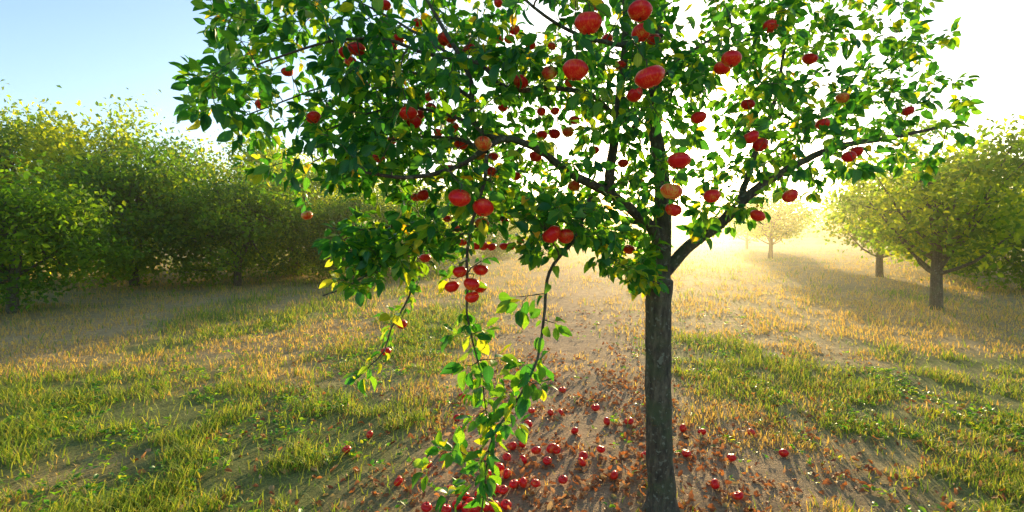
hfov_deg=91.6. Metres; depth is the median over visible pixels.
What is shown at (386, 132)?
apple tree
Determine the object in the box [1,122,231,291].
bushy tree
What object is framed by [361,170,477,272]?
bushy tree
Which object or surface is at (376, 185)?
bushy tree
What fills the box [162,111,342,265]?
bushy tree
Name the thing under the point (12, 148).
bushy tree
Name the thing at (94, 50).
sky
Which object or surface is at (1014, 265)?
bushy tree
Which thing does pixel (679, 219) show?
distant trees
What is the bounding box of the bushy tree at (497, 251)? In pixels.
[464,193,536,257]
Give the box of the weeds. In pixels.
[0,308,1023,511]
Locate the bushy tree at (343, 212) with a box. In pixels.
[277,183,409,282]
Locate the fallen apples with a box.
[342,378,788,511]
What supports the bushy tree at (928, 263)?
on the ground at (766, 469)
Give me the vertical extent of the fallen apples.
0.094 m
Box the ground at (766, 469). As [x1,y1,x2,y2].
[0,229,1023,511]
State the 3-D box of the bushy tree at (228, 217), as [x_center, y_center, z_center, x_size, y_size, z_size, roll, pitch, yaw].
[-7.086,-0.826,12.984,4.426,3.396,4.358,3,4,38]
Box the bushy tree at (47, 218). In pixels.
[0,143,154,313]
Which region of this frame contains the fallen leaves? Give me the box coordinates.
[38,308,1023,511]
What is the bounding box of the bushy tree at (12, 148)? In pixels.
[0,79,112,278]
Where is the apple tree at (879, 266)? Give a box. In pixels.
[809,172,957,276]
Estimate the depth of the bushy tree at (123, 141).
13.90 m
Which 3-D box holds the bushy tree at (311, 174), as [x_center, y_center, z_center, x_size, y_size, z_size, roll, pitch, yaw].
[-6.630,-1.481,15.845,5.441,4.419,5.579,-2,4,-30]
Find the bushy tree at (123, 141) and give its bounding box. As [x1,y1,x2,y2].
[0,88,244,279]
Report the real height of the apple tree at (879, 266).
3.651 m
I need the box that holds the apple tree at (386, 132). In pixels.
[168,0,984,511]
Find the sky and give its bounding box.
[0,0,1023,228]
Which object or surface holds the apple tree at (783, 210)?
on the ground at (766, 469)
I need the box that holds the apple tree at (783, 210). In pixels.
[728,183,820,258]
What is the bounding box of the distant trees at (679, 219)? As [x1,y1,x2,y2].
[133,196,860,237]
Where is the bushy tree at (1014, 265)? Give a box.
[920,174,1023,291]
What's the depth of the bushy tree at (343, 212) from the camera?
13.51 m
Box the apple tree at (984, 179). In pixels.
[806,106,1023,309]
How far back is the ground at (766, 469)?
4.74 m
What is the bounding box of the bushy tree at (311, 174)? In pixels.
[218,134,386,276]
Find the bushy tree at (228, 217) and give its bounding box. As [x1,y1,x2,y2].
[137,152,326,289]
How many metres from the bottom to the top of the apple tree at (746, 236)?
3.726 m
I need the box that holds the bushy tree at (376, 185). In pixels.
[318,161,406,249]
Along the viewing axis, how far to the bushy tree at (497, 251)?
25.49 m
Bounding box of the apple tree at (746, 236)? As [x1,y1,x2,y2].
[714,205,776,248]
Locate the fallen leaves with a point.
(566, 502)
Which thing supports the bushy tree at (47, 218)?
on the ground at (766, 469)
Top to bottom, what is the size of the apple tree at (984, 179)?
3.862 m
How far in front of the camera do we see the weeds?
3.95 m
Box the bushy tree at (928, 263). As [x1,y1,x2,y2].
[864,134,1022,272]

